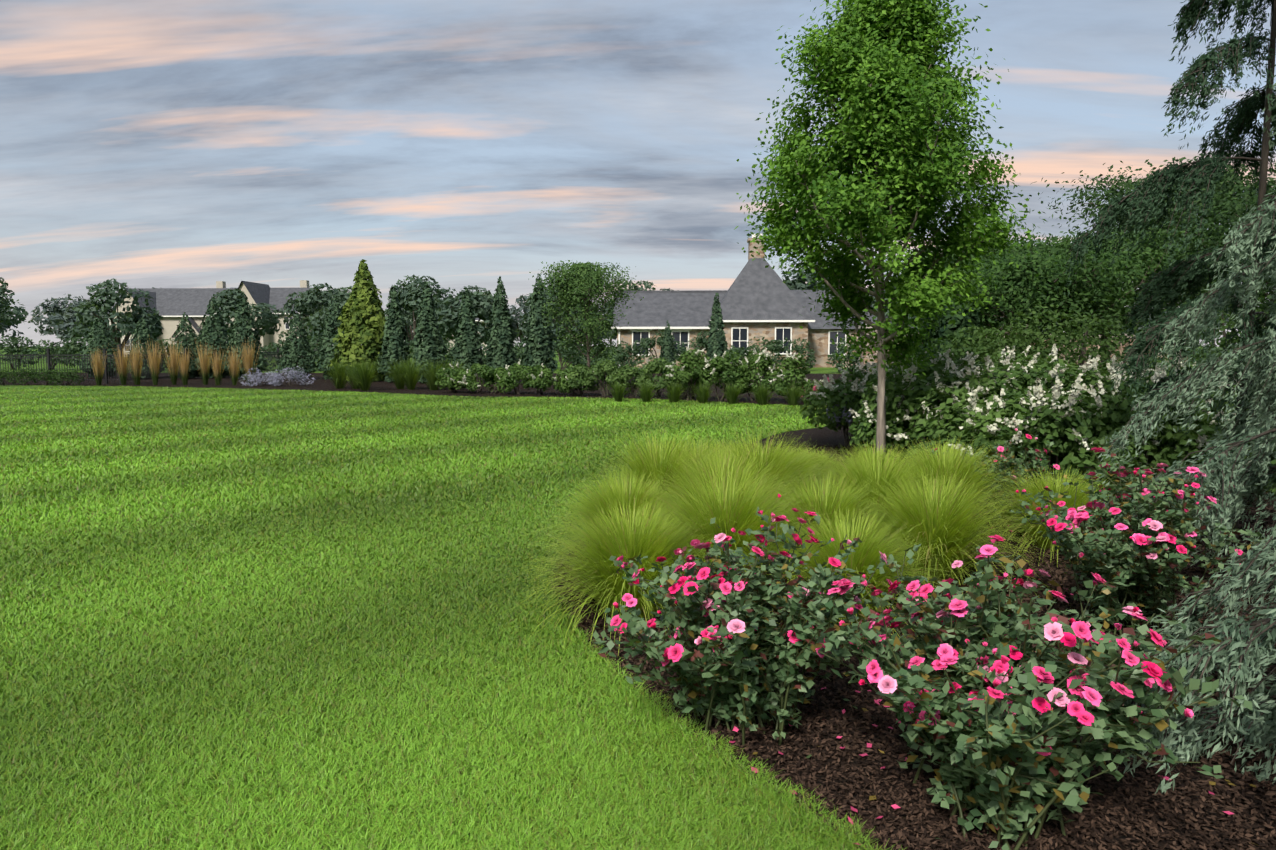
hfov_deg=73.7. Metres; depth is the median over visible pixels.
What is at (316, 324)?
yard tree
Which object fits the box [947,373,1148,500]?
panicle hydrangea
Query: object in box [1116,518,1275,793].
deodar cedar
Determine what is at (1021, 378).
panicle hydrangea
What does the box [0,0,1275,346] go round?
sky
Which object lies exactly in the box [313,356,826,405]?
bed grasses
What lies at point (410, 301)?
yard tree
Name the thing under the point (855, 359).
hedge shrub
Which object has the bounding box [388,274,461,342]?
yard tree
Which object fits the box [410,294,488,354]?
neighbour house
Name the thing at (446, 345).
hedge shrub
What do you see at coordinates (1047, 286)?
tree
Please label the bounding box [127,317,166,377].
arborvitae
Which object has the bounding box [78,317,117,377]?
arborvitae
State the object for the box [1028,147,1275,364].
tree
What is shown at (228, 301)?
yard tree
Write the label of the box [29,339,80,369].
tree
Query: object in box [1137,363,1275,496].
panicle hydrangea
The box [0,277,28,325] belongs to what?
yard tree
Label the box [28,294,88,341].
tree
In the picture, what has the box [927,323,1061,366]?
dark shrub
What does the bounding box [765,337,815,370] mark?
hedge shrub
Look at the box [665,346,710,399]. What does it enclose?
hydrangea
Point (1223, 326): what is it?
tree
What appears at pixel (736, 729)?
fallen petals and leaves
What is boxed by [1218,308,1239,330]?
tree
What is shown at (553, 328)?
yard tree
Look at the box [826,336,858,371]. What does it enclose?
hedge shrub
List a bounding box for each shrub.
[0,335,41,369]
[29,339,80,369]
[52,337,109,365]
[70,336,118,367]
[126,338,175,365]
[261,331,303,368]
[270,336,330,369]
[403,339,413,355]
[409,336,454,359]
[445,339,485,366]
[484,340,525,362]
[552,339,592,370]
[559,366,599,395]
[564,339,615,367]
[586,357,623,395]
[594,341,656,368]
[611,363,653,396]
[632,329,686,360]
[637,357,682,397]
[666,376,708,397]
[686,329,741,362]
[730,336,774,363]
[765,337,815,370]
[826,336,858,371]
[834,349,858,372]
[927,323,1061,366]
[974,289,1180,375]
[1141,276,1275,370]
[1192,338,1223,352]
[1196,332,1264,447]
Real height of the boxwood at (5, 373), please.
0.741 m
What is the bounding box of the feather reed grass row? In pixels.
[88,336,259,384]
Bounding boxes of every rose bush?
[593,494,920,747]
[793,535,1252,849]
[927,428,1069,522]
[1009,438,1272,638]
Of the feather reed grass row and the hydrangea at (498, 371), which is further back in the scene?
the feather reed grass row
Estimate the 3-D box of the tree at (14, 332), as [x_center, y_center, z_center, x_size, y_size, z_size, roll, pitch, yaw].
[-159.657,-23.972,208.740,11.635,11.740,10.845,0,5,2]
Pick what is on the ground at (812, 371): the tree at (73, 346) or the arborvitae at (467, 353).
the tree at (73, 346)
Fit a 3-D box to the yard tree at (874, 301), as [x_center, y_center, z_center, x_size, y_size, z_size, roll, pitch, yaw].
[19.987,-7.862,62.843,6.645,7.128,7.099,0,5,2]
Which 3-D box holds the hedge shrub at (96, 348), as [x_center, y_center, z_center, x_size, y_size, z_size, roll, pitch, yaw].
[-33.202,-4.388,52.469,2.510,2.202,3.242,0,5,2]
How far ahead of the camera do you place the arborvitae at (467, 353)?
36.00 m
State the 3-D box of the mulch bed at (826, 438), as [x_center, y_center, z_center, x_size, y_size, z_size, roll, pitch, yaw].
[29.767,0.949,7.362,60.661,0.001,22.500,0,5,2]
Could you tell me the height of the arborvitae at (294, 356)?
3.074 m
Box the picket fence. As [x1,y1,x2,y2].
[0,344,335,383]
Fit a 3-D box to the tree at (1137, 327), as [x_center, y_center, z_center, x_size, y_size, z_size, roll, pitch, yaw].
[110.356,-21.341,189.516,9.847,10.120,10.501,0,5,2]
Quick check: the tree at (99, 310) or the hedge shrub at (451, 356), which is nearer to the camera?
the hedge shrub at (451, 356)
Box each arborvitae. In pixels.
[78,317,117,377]
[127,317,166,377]
[169,312,212,378]
[193,296,233,377]
[223,294,270,378]
[276,314,315,378]
[310,295,343,379]
[376,284,411,382]
[412,281,447,382]
[451,287,483,376]
[483,276,518,382]
[520,273,557,379]
[659,321,675,373]
[706,293,727,370]
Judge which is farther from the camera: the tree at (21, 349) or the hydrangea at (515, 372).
the tree at (21, 349)
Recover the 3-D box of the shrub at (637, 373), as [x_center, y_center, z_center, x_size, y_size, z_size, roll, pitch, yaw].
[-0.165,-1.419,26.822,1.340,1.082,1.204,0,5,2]
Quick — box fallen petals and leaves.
[627,525,1256,844]
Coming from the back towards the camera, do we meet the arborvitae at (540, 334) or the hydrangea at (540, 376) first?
the arborvitae at (540, 334)
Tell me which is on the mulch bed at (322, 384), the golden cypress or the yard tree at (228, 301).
the golden cypress
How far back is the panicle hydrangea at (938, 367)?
12.37 m
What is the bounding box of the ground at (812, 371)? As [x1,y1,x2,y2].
[0,347,1219,849]
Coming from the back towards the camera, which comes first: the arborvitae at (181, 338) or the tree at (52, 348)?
the tree at (52, 348)
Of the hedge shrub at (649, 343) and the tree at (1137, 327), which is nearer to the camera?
the hedge shrub at (649, 343)
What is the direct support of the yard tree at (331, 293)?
on the ground at (812, 371)
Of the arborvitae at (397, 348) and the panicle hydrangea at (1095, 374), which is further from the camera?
the arborvitae at (397, 348)
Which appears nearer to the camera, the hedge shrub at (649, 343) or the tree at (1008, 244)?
the tree at (1008, 244)
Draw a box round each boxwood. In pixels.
[0,367,16,384]
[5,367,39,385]
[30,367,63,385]
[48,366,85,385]
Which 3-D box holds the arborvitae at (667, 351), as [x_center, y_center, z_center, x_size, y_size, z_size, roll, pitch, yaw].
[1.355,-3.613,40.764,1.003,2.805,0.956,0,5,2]
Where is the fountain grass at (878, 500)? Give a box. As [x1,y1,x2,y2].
[489,426,1111,655]
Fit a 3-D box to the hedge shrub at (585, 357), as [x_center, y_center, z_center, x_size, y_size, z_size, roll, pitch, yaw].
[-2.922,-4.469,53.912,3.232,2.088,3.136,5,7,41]
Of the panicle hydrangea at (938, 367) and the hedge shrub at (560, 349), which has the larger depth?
the hedge shrub at (560, 349)
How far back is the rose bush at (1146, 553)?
4.72 m
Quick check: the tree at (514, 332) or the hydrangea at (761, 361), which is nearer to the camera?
the hydrangea at (761, 361)
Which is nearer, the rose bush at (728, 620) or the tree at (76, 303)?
the rose bush at (728, 620)
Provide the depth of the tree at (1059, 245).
19.40 m
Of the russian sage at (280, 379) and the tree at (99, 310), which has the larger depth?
the tree at (99, 310)
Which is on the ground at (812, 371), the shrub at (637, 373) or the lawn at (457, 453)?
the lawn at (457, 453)
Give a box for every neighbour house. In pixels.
[108,281,229,356]
[214,280,328,357]
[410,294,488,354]
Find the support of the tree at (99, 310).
on the ground at (812, 371)
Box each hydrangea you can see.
[434,362,472,392]
[458,363,497,392]
[481,364,519,393]
[496,360,530,393]
[520,363,553,394]
[552,364,593,395]
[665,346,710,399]
[700,351,752,400]
[730,348,783,400]
[763,351,823,400]
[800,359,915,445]
[848,358,1006,460]
[851,348,1010,446]
[920,348,1103,463]
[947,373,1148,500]
[966,344,1075,378]
[1044,355,1213,475]
[1051,363,1261,493]
[1074,353,1195,388]
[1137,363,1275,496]
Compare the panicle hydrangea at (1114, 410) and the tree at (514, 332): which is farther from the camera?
the tree at (514, 332)
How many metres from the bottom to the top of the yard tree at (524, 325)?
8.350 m
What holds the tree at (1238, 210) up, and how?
on the mulch bed at (826, 438)
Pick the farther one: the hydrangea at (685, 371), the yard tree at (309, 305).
the yard tree at (309, 305)
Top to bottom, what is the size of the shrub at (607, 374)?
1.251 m
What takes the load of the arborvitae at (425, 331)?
on the mulch bed at (322, 384)
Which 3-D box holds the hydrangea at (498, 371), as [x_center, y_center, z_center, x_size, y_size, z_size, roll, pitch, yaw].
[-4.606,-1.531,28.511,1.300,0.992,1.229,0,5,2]
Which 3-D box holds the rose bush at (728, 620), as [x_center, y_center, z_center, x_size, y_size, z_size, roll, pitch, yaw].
[0.366,0.805,3.622,1.246,1.007,1.425,5,7,41]
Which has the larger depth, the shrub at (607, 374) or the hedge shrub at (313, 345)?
the hedge shrub at (313, 345)
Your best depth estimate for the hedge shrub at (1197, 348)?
51.51 m
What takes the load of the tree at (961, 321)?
on the mulch bed at (826, 438)
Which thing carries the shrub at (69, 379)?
on the mulch bed at (322, 384)
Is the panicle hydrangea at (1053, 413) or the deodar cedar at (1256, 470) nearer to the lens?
the deodar cedar at (1256, 470)
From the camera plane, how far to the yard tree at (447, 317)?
68.48 m
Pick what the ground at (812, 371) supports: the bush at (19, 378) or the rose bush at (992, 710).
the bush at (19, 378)
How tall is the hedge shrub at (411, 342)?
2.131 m
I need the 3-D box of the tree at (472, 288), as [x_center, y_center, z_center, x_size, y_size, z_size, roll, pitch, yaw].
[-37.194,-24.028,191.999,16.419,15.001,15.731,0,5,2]
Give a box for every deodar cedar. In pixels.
[1064,0,1275,537]
[1067,83,1275,605]
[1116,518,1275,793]
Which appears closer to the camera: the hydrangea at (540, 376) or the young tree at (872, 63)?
the young tree at (872, 63)
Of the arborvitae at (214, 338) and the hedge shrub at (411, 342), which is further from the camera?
the hedge shrub at (411, 342)
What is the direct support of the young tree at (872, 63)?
on the mulch bed at (826, 438)
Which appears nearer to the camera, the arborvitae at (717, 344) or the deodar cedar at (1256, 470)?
the deodar cedar at (1256, 470)
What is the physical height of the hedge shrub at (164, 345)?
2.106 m
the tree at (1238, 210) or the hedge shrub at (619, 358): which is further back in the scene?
the hedge shrub at (619, 358)
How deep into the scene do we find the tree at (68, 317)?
181.11 m
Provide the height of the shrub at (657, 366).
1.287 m
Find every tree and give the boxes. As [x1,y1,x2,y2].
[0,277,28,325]
[0,309,23,338]
[0,314,6,332]
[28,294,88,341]
[49,307,90,341]
[62,298,108,339]
[67,278,163,348]
[88,303,114,334]
[198,288,281,350]
[278,283,341,345]
[306,286,370,339]
[309,285,347,308]
[375,280,443,345]
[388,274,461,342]
[434,290,499,343]
[457,285,512,314]
[507,294,531,349]
[510,314,519,341]
[515,278,567,361]
[528,260,643,366]
[550,302,608,350]
[600,279,655,337]
[734,0,1052,456]
[782,260,835,289]
[869,286,923,330]
[872,246,1198,362]
[874,236,1062,325]
[964,220,1245,361]
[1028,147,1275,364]
[1110,315,1150,333]
[1124,180,1275,326]
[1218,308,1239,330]
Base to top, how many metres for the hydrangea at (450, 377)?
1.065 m
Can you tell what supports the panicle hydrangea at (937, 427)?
on the mulch bed at (826, 438)
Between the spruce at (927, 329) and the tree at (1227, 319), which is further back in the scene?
the tree at (1227, 319)
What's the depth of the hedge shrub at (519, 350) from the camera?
53.81 m
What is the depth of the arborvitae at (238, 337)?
40.03 m
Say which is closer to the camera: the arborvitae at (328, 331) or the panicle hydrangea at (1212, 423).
the panicle hydrangea at (1212, 423)
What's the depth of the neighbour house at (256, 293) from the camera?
109.11 m
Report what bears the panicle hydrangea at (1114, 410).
on the mulch bed at (826, 438)
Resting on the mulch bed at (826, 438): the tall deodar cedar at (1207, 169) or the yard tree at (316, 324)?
the tall deodar cedar at (1207, 169)
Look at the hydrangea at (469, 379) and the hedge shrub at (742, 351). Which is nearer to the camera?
the hydrangea at (469, 379)
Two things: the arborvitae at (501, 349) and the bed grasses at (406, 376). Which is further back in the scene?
the arborvitae at (501, 349)
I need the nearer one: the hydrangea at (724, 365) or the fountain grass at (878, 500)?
the fountain grass at (878, 500)
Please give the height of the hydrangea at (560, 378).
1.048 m
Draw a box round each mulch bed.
[0,372,858,405]
[554,426,1275,849]
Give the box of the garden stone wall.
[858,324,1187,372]
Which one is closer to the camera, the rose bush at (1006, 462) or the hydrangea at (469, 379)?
the rose bush at (1006, 462)
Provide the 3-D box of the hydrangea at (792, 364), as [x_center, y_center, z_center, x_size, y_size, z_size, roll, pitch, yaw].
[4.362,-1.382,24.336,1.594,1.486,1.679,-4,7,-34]
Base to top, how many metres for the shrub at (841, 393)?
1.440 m
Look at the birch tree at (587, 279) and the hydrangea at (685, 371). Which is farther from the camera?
the birch tree at (587, 279)
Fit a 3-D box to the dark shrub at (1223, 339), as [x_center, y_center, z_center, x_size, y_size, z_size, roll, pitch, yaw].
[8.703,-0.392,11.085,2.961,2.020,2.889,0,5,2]
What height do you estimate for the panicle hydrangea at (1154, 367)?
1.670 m
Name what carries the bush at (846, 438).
on the mulch bed at (826, 438)
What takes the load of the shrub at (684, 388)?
on the mulch bed at (322, 384)
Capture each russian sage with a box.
[239,367,279,385]
[267,366,315,385]
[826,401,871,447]
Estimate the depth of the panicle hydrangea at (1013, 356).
13.22 m
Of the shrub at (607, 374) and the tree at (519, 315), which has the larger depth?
the tree at (519, 315)
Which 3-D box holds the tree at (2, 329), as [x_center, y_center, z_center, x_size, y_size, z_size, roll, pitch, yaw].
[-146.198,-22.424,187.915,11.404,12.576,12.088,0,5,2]
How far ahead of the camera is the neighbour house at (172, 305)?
114.21 m
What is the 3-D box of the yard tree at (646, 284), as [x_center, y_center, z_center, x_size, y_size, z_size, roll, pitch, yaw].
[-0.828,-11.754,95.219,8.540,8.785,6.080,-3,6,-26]
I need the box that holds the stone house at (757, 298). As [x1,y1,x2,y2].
[611,234,925,367]
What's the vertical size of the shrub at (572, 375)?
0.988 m
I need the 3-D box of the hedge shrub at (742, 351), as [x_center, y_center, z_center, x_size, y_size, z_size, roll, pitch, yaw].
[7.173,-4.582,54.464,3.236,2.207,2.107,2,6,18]
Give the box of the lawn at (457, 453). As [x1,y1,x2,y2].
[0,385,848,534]
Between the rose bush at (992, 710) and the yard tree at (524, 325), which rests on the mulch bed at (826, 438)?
the rose bush at (992, 710)
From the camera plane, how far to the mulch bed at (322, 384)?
32.62 m
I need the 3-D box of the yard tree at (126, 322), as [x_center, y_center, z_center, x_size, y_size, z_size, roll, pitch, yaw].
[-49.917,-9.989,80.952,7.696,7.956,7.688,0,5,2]
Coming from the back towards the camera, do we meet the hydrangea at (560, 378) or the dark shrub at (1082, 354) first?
the hydrangea at (560, 378)
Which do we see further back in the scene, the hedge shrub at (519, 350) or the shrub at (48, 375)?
the hedge shrub at (519, 350)
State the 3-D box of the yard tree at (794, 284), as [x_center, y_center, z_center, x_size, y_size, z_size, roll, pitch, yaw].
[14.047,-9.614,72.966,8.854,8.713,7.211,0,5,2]
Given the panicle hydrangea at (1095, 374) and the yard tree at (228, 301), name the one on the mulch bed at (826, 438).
the panicle hydrangea at (1095, 374)
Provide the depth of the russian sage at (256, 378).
33.68 m
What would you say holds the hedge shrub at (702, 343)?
on the ground at (812, 371)
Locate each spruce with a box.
[912,261,953,355]
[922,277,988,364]
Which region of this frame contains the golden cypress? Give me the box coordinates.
[328,259,393,381]

